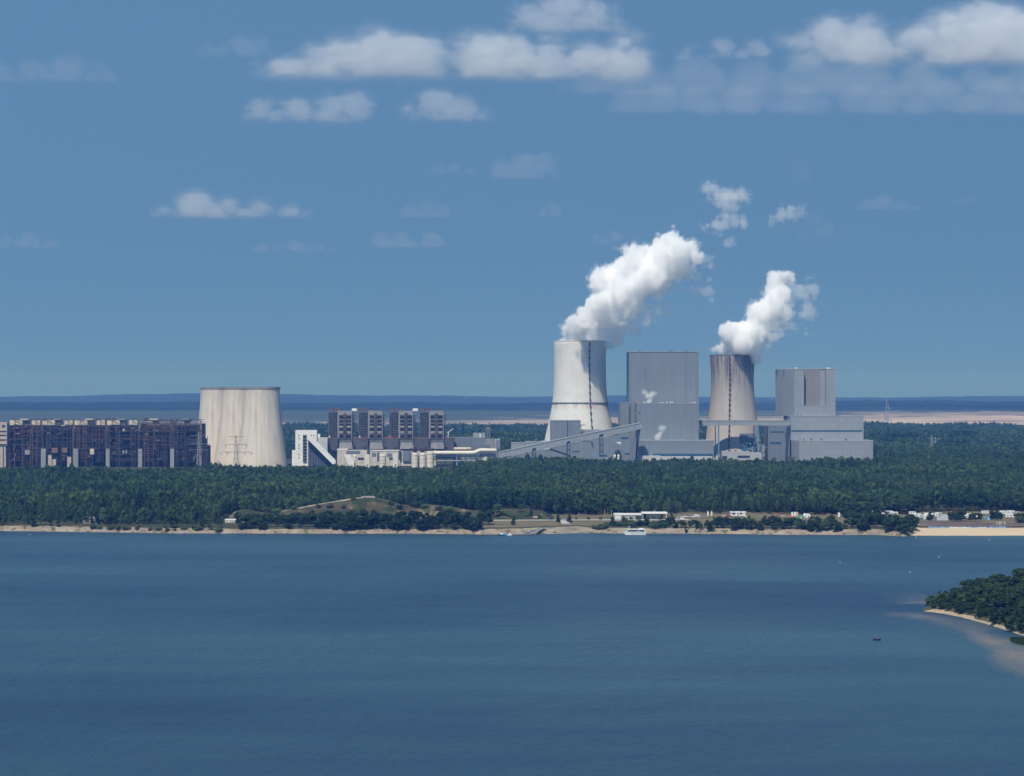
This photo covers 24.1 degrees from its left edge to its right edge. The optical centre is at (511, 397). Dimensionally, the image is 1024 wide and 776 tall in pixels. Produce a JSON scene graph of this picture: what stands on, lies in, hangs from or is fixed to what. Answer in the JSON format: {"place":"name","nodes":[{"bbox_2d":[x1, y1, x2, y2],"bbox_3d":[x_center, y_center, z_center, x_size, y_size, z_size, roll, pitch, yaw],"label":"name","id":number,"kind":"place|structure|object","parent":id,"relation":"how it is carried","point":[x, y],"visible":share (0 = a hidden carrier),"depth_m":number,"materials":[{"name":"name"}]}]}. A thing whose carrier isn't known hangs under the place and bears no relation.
{"place":"outdoors","nodes":[
{"label":"outdoors","id":0,"kind":"place"},
{"bbox_2d":[83,517,101,523],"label":"barn","id":1,"kind":"structure","parent":0,"point":[88,522],"depth_m":1634.00,"materials":[{"name":"grey concrete"}]},
{"bbox_2d":[198,387,220,463],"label":"cooling tower","id":2,"kind":"structure","parent":0,"point":[210,405],"depth_m":3056.50,"materials":[{"name":"concrete"}]},
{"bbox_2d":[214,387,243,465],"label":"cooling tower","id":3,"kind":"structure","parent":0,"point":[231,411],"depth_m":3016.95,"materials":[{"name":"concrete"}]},
{"bbox_2d":[236,387,287,466],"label":"cooling tower","id":4,"kind":"structure","parent":0,"point":[261,431],"depth_m":2977.69,"materials":[{"name":"concrete"}]},
{"bbox_2d":[0,526,912,535],"bbox_3d":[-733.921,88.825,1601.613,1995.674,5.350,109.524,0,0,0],"label":"shore bank","id":5,"kind":"structure","parent":0,"point":[554,530],"depth_m":1585.66,"materials":[{"name":"beige sand"}]},
{"bbox_2d":[166,514,176,527],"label":"broadleaf tree","id":6,"kind":"object","parent":5,"relation":"on","point":[173,518],"visible":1,"depth_m":1592.49,"materials":[{"name":"green plant"}]},
{"bbox_2d":[241,514,250,525],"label":"broadleaf tree","id":7,"kind":"object","parent":5,"relation":"on","point":[246,516],"visible":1,"depth_m":1587.91,"materials":[{"name":"green plant"}]},
{"bbox_2d":[248,514,258,526],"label":"broadleaf tree","id":8,"kind":"object","parent":5,"relation":"on","point":[251,522],"visible":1,"depth_m":1587.93,"materials":[{"name":"green plant"}]},
{"bbox_2d":[257,516,268,527],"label":"broadleaf tree","id":9,"kind":"object","parent":5,"relation":"on","point":[261,524],"visible":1,"depth_m":1586.92,"materials":[{"name":"green plant"}]},
{"bbox_2d":[308,512,316,523],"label":"broadleaf tree","id":10,"kind":"object","parent":5,"relation":"on","point":[312,515],"visible":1,"depth_m":1588.67,"materials":[{"name":"green plant"}]},
{"bbox_2d":[313,516,322,526],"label":"broadleaf tree","id":11,"kind":"object","parent":5,"relation":"on","point":[319,522],"visible":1,"depth_m":1587.73,"materials":[{"name":"green plant"}]},
{"bbox_2d":[322,516,329,525],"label":"broadleaf tree","id":12,"kind":"object","parent":5,"relation":"on","point":[325,519],"visible":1,"depth_m":1587.49,"materials":[{"name":"green plant"}]},
{"bbox_2d":[337,517,348,530],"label":"broadleaf tree","id":13,"kind":"object","parent":5,"relation":"on","point":[343,525],"visible":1,"depth_m":1585.25,"materials":[{"name":"green plant"}]},
{"bbox_2d":[347,517,357,529],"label":"broadleaf tree","id":14,"kind":"object","parent":5,"relation":"on","point":[351,524],"visible":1,"depth_m":1585.04,"materials":[{"name":"green plant"}]},
{"bbox_2d":[364,515,371,526],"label":"broadleaf tree","id":15,"kind":"object","parent":5,"relation":"on","point":[368,518],"visible":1,"depth_m":1585.45,"materials":[{"name":"green plant"}]},
{"bbox_2d":[371,513,378,528],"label":"broadleaf tree","id":16,"kind":"object","parent":5,"relation":"on","point":[375,517],"visible":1,"depth_m":1587.10,"materials":[{"name":"green plant"}]},
{"bbox_2d":[390,512,404,526],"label":"broadleaf tree","id":17,"kind":"object","parent":5,"relation":"on","point":[394,522],"visible":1,"depth_m":1584.72,"materials":[{"name":"green plant"}]},
{"bbox_2d":[395,513,405,529],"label":"broadleaf tree","id":18,"kind":"object","parent":5,"relation":"on","point":[397,525],"visible":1,"depth_m":1584.96,"materials":[{"name":"green plant"}]},
{"bbox_2d":[414,514,428,529],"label":"broadleaf tree","id":19,"kind":"object","parent":5,"relation":"on","point":[422,523],"visible":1,"depth_m":1583.80,"materials":[{"name":"green plant"}]},
{"bbox_2d":[448,513,459,529],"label":"broadleaf tree","id":20,"kind":"object","parent":5,"relation":"on","point":[452,519],"visible":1,"depth_m":1581.63,"materials":[{"name":"green plant"}]},
{"bbox_2d":[468,518,478,529],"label":"broadleaf tree","id":21,"kind":"object","parent":5,"relation":"on","point":[474,523],"visible":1,"depth_m":1578.23,"materials":[{"name":"green plant"}]},
{"bbox_2d":[729,518,736,528],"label":"broadleaf tree","id":22,"kind":"object","parent":5,"relation":"on","point":[734,524],"visible":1,"depth_m":1581.65,"materials":[{"name":"green plant"}]},
{"bbox_2d":[804,520,814,529],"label":"broadleaf tree","id":23,"kind":"object","parent":5,"relation":"on","point":[810,527],"visible":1,"depth_m":1575.13,"materials":[{"name":"green plant"}]},
{"bbox_2d":[856,517,866,529],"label":"broadleaf tree","id":24,"kind":"object","parent":5,"relation":"on","point":[859,525],"visible":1,"depth_m":1573.24,"materials":[{"name":"green plant"}]},
{"bbox_2d":[883,518,891,532],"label":"broadleaf tree","id":25,"kind":"object","parent":5,"relation":"on","point":[885,521],"visible":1,"depth_m":1564.18,"materials":[{"name":"green plant"}]},
{"bbox_2d":[899,519,909,533],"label":"broadleaf tree","id":26,"kind":"object","parent":5,"relation":"on","point":[905,527],"visible":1,"depth_m":1554.19,"materials":[{"name":"green plant"}]},
{"bbox_2d":[0,531,1023,775],"bbox_3d":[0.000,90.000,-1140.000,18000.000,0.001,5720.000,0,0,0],"label":"lake water","id":27,"kind":"structure","parent":0,"point":[410,655],"depth_m":833.01,"materials":[{"name":"blue liquid"}]},
{"bbox_2d":[476,533,530,535],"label":"jetty","id":28,"kind":"object","parent":27,"relation":"on","point":[497,534],"visible":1,"depth_m":1561.00,"materials":[{"name":"blue metal"}]},
{"bbox_2d":[624,528,645,534],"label":"ferry","id":29,"kind":"object","parent":27,"relation":"on","point":[639,531],"visible":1,"depth_m":1569.17,"materials":[{"name":"white paint"}]},
{"bbox_2d":[1009,637,1023,644],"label":"reeds","id":30,"kind":"object","parent":27,"relation":"in","point":[1018,640],"visible":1,"depth_m":878.40,"materials":[{"name":"green plant"}]},
{"bbox_2d":[0,410,1023,429],"bbox_3d":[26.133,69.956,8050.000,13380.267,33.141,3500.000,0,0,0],"label":"open pit","id":31,"kind":"object","parent":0,"point":[481,417],"visible":0.29,"depth_m":8876.87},
{"bbox_2d":[0,400,1023,410],"bbox_3d":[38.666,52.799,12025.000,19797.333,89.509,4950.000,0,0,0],"label":"wooded ridge","id":32,"kind":"structure","parent":0,"point":[880,405],"depth_m":10419.07,"materials":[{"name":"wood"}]},
{"bbox_2d":[0,393,1023,403],"bbox_3d":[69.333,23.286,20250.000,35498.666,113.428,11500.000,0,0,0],"label":"distant hills","id":33,"kind":"structure","parent":0,"point":[284,398],"depth_m":17148.74,"materials":[{"name":"blue wood"}]},
{"bbox_2d":[0,424,1023,530],"bbox_3d":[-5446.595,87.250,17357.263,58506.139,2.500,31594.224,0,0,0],"label":"ground","id":34,"kind":"structure","parent":0,"point":[234,525],"depth_m":1621.37,"materials":[{"name":"beige sand"}]},
{"bbox_2d":[0,422,10,466],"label":"stair block","id":35,"kind":"structure","parent":34,"relation":"on","point":[3,444],"depth_m":2946.00,"materials":[{"name":"beige concrete"}]},
{"bbox_2d":[8,418,210,466],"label":"boiler hall","id":36,"kind":"structure","parent":34,"relation":"on","point":[44,442],"depth_m":2953.00,"materials":[{"name":"metal"}]},
{"bbox_2d":[188,432,207,465],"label":"pylon","id":37,"kind":"object","parent":34,"relation":"on","point":[199,449],"visible":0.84,"depth_m":2799.46,"materials":[{"name":"metal"}]},
{"bbox_2d":[225,435,251,464],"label":"pylon","id":38,"kind":"object","parent":34,"relation":"on","point":[236,452],"visible":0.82,"depth_m":2699.75,"materials":[{"name":"metal"}]},
{"bbox_2d":[292,430,317,465],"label":"office block","id":39,"kind":"structure","parent":34,"relation":"on","point":[300,455],"depth_m":2930.00,"materials":[{"name":"white paint"}]},
{"bbox_2d":[307,436,335,467],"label":"conveyor gallery","id":40,"kind":"object","parent":34,"relation":"on","point":[319,455],"visible":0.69,"depth_m":2918.50,"materials":[{"name":"white paint"}]},
{"bbox_2d":[318,434,327,451],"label":"transfer building","id":41,"kind":"structure","parent":34,"relation":"on","point":[323,442],"depth_m":2975.00,"materials":[{"name":"white paint"}]},
{"bbox_2d":[328,408,356,464],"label":"boiler unit","id":42,"kind":"object","parent":34,"relation":"on","point":[341,424],"visible":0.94,"depth_m":2990.30,"materials":[{"name":"metal"}]},
{"bbox_2d":[344,455,353,467],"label":"shed","id":43,"kind":"structure","parent":34,"relation":"on","point":[350,460],"depth_m":2930.00,"materials":[{"name":"white paint"}]},
{"bbox_2d":[365,454,369,467],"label":"silo","id":44,"kind":"structure","parent":34,"relation":"on","point":[367,460],"depth_m":2936.00,"materials":[{"name":"grey concrete"}]},
{"bbox_2d":[359,408,384,442],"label":"boiler unit","id":45,"kind":"object","parent":34,"relation":"on","point":[371,424],"visible":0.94,"depth_m":2990.00,"materials":[{"name":"beige concrete"}]},
{"bbox_2d":[379,454,385,466],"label":"silo","id":46,"kind":"object","parent":34,"relation":"on","point":[382,459],"visible":0.98,"depth_m":2936.57,"materials":[{"name":"beige metal"}]},
{"bbox_2d":[337,449,435,465],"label":"service hall","id":47,"kind":"structure","parent":34,"relation":"on","point":[404,457],"depth_m":2960.00,"materials":[{"name":"white paint"}]},
{"bbox_2d":[229,497,553,519],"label":"grass mound","id":48,"kind":"object","parent":34,"relation":"on","point":[379,505],"depth_m":1702.27,"materials":[{"name":"green plant"}]},
{"bbox_2d":[493,503,502,516],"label":"broadleaf tree","id":49,"kind":"object","parent":48,"relation":"on","point":[497,507],"visible":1,"depth_m":1691.58,"materials":[{"name":"green plant"}]},
{"bbox_2d":[328,436,454,449],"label":"turbine hall","id":50,"kind":"structure","parent":34,"relation":"on","point":[364,443],"depth_m":2985.00,"materials":[{"name":"metal"}]},
{"bbox_2d":[393,454,397,467],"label":"silo","id":51,"kind":"structure","parent":34,"relation":"on","point":[395,460],"depth_m":2936.00,"materials":[{"name":"grey concrete"}]},
{"bbox_2d":[389,408,417,442],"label":"boiler unit","id":52,"kind":"object","parent":34,"relation":"on","point":[401,424],"visible":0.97,"depth_m":2990.30,"materials":[{"name":"beige concrete"}]},
{"bbox_2d":[412,453,417,466],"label":"silo","id":53,"kind":"object","parent":34,"relation":"on","point":[414,459],"visible":0.99,"depth_m":2941.73,"materials":[{"name":"grey metal"}]},
{"bbox_2d":[410,448,433,451],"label":"hopper gantry","id":54,"kind":"object","parent":34,"relation":"on","point":[415,449],"visible":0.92,"depth_m":2954.80,"materials":[{"name":"grey metal"}]},
{"bbox_2d":[419,453,425,466],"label":"silo","id":55,"kind":"object","parent":34,"relation":"on","point":[422,459],"visible":0.98,"depth_m":2941.91,"materials":[{"name":"grey metal"}]},
{"bbox_2d":[426,451,433,466],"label":"silo","id":56,"kind":"object","parent":34,"relation":"on","point":[429,458],"visible":0.99,"depth_m":2941.26,"materials":[{"name":"beige metal"}]},
{"bbox_2d":[420,408,445,465],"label":"boiler unit","id":57,"kind":"object","parent":34,"relation":"on","point":[432,424],"visible":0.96,"depth_m":2990.00,"materials":[{"name":"beige concrete"}]},
{"bbox_2d":[454,447,470,464],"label":"storage tank","id":58,"kind":"object","parent":34,"relation":"on","point":[462,448],"visible":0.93,"depth_m":2973.17,"materials":[{"name":"beige metal"}]},
{"bbox_2d":[433,448,496,461],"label":"pipe gallery","id":59,"kind":"object","parent":34,"relation":"on","point":[454,454],"visible":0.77,"depth_m":2933.30,"materials":[{"name":"beige metal"}]},
{"bbox_2d":[453,428,493,464],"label":"workshop hall","id":60,"kind":"structure","parent":34,"relation":"on","point":[476,441],"depth_m":3030.00,"materials":[{"name":"metal"}]},
{"bbox_2d":[0,444,1023,522],"bbox_3d":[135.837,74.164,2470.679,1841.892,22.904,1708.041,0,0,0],"label":"forest","id":61,"kind":"object","parent":34,"relation":"on","point":[909,479],"visible":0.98,"depth_m":1975.10,"materials":[{"name":"green plant"}]},
{"bbox_2d":[10,420,1023,458],"bbox_3d":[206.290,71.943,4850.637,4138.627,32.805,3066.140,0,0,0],"label":"forest","id":62,"kind":"object","parent":34,"relation":"on","point":[907,435],"visible":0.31,"depth_m":4314.18,"materials":[{"name":"green plant"}]},
{"bbox_2d":[511,441,545,455],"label":"crusher house","id":63,"kind":"structure","parent":34,"relation":"on","point":[517,444],"depth_m":2966.00,"materials":[{"name":"grey metal"}]},
{"bbox_2d":[501,432,636,460],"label":"bunker hall","id":64,"kind":"structure","parent":34,"relation":"on","point":[624,444],"depth_m":2889.60,"materials":[{"name":"metal"}]},
{"bbox_2d":[498,422,641,459],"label":"conveyor gallery","id":65,"kind":"object","parent":34,"relation":"on","point":[637,427],"visible":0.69,"depth_m":2890.00,"materials":[{"name":"grey metal"}]},
{"bbox_2d":[550,418,601,447],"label":"grey block","id":66,"kind":"structure","parent":34,"relation":"on","point":[559,429],"depth_m":2960.00,"materials":[{"name":"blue metal"}]},
{"bbox_2d":[544,340,612,449],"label":"cooling tower","id":67,"kind":"structure","parent":34,"relation":"on","point":[579,390],"depth_m":3030.21,"materials":[{"name":"white concrete"}]},
{"bbox_2d":[613,512,641,518],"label":"pavilion","id":68,"kind":"structure","parent":34,"relation":"on","point":[618,515],"depth_m":1696.00,"materials":[{"name":"white paint"}]},
{"bbox_2d":[641,510,667,518],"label":"pavilion","id":69,"kind":"structure","parent":34,"relation":"on","point":[652,515],"depth_m":1694.00,"materials":[{"name":"white glass"}]},
{"bbox_2d":[618,349,713,460],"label":"boiler house","id":70,"kind":"structure","parent":34,"relation":"on","point":[661,405],"depth_m":2993.80,"materials":[{"name":"metal"}]},
{"bbox_2d":[653,454,712,455],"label":"window","id":71,"kind":"structure","parent":70,"relation":"in","point":[653,454],"depth_m":2917.48,"materials":[{"name":"glass"}]},
{"bbox_2d":[729,511,745,515],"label":"snack bar","id":72,"kind":"object","parent":34,"relation":"on","point":[737,513],"visible":0.97,"depth_m":1738.00,"materials":[{"name":"white paint"}]},
{"bbox_2d":[739,433,766,455],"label":"scrubber","id":73,"kind":"object","parent":34,"relation":"on","point":[745,440],"visible":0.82,"depth_m":2991.22,"materials":[{"name":"metal"}]},
{"bbox_2d":[764,367,872,461],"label":"power block","id":74,"kind":"structure","parent":34,"relation":"on","point":[805,402],"depth_m":2977.00,"materials":[{"name":"white paint"}]},
{"bbox_2d":[792,430,861,431],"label":"window","id":75,"kind":"structure","parent":74,"relation":"in","point":[792,430],"depth_m":2976.47,"materials":[{"name":"grey metal"}]},
{"bbox_2d":[0,0,1023,397],"label":"sky","id":76,"kind":"structure","parent":0,"point":[309,197],"materials":[{"name":"blue"}]},
{"bbox_2d":[494,519,688,520],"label":"road","id":77,"kind":"structure","parent":0,"point":[607,519],"depth_m":1685.31,"materials":[{"name":"grey asphalt"}]},
{"bbox_2d":[704,354,763,460],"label":"cooling tower","id":78,"kind":"structure","parent":0,"point":[732,397],"depth_m":3006.52,"materials":[{"name":"concrete"}]},
{"bbox_2d":[720,450,761,460],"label":"pump house","id":79,"kind":"structure","parent":0,"point":[744,455],"depth_m":2940.00,"materials":[{"name":"concrete"}]},
{"bbox_2d":[699,420,789,459],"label":"conveyor bridge","id":80,"kind":"structure","parent":0,"point":[753,423],"depth_m":2975.00,"materials":[{"name":"grey metal"}]},
{"bbox_2d":[482,511,1023,528],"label":"meadow","id":81,"kind":"structure","parent":0,"point":[756,516],"depth_m":1700.39,"materials":[{"name":"green plant"}]},
{"bbox_2d":[476,502,494,523],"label":"broadleaf tree","id":82,"kind":"object","parent":81,"relation":"on","point":[485,506],"visible":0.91,"depth_m":1620.44,"materials":[{"name":"green plant"}]},
{"bbox_2d":[484,511,493,524],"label":"broadleaf tree","id":83,"kind":"object","parent":81,"relation":"on","point":[487,518],"visible":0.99,"depth_m":1611.31,"materials":[{"name":"green plant"}]},
{"bbox_2d":[837,502,849,514],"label":"broadleaf tree","id":84,"kind":"object","parent":81,"relation":"on","point":[842,509],"visible":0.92,"depth_m":1730.78,"materials":[{"name":"green plant"}]},
{"bbox_2d":[842,512,851,524],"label":"broadleaf tree","id":85,"kind":"object","parent":81,"relation":"on","point":[845,515],"visible":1,"depth_m":1590.33,"materials":[{"name":"green plant"}]},
{"bbox_2d":[913,527,1023,535],"bbox_3d":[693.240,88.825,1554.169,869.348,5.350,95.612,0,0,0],"label":"sand beach","id":86,"kind":"structure","parent":0,"point":[1006,531],"depth_m":1575.01,"materials":[{"name":"beige sand"}]},
{"bbox_2d":[928,526,1005,527],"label":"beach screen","id":87,"kind":"object","parent":86,"relation":"on","point":[967,527],"visible":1,"depth_m":1591.96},
{"bbox_2d":[918,521,1023,526],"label":"heather slope","id":88,"kind":"structure","parent":0,"point":[965,523],"depth_m":1619.49,"materials":[{"name":"plant"}]},
{"bbox_2d":[922,603,1020,630],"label":"peninsula","id":89,"kind":"object","parent":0,"point":[985,617],"visible":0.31,"depth_m":985.92,"materials":[{"name":"sand"}]},
{"bbox_2d":[949,591,963,598],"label":"broadleaf tree","id":90,"kind":"object","parent":89,"relation":"on","point":[953,594],"visible":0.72,"depth_m":1009.90,"materials":[{"name":"green plant"}]},
{"bbox_2d":[954,595,965,604],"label":"broadleaf tree","id":91,"kind":"object","parent":89,"relation":"on","point":[959,599],"visible":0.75,"depth_m":996.80,"materials":[{"name":"green plant"}]},
{"bbox_2d":[957,602,967,611],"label":"broadleaf tree","id":92,"kind":"object","parent":89,"relation":"on","point":[961,608],"visible":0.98,"depth_m":985.68,"materials":[{"name":"green plant"}]},
{"bbox_2d":[948,568,1023,601],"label":"spit woods","id":93,"kind":"object","parent":89,"relation":"on","point":[1010,587],"visible":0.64,"depth_m":1041.39,"materials":[{"name":"green plant"}]},
{"bbox_2d":[983,595,991,615],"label":"spruce tree","id":94,"kind":"object","parent":89,"relation":"on","point":[986,602],"visible":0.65,"depth_m":968.46,"materials":[{"name":"green plant"}]},
{"bbox_2d":[988,599,1001,613],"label":"broadleaf tree","id":95,"kind":"object","parent":89,"relation":"on","point":[996,602],"visible":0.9,"depth_m":953.10,"materials":[{"name":"green plant"}]},
{"bbox_2d":[996,598,1015,620],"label":"broadleaf tree","id":96,"kind":"object","parent":89,"relation":"on","point":[1007,601],"visible":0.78,"depth_m":945.22,"materials":[{"name":"green plant"}]},
{"bbox_2d":[1000,607,1015,618],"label":"broadleaf tree","id":97,"kind":"object","parent":89,"relation":"on","point":[1009,610],"visible":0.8,"depth_m":935.27,"materials":[{"name":"green plant"}]},
{"bbox_2d":[926,609,1023,635],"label":"peninsula beach","id":98,"kind":"structure","parent":0,"point":[972,618],"depth_m":972.31,"materials":[{"name":"beige sand"}]},
{"bbox_2d":[965,597,977,608],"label":"broadleaf tree","id":99,"kind":"object","parent":98,"relation":"on","point":[971,600],"visible":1,"depth_m":981.46,"materials":[{"name":"green plant"}]},
{"bbox_2d":[989,612,998,624],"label":"broadleaf tree","id":100,"kind":"object","parent":98,"relation":"on","point":[993,615],"visible":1,"depth_m":943.70,"materials":[{"name":"green plant"}]},
{"bbox_2d":[1004,615,1016,630],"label":"broadleaf tree","id":101,"kind":"object","parent":98,"relation":"on","point":[1009,623],"visible":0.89,"depth_m":919.99,"materials":[{"name":"green plant"}]},
{"bbox_2d":[1017,615,1023,628],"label":"broadleaf tree","id":102,"kind":"object","parent":98,"relation":"on","point":[1021,621],"visible":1,"depth_m":908.30,"materials":[{"name":"green plant"}]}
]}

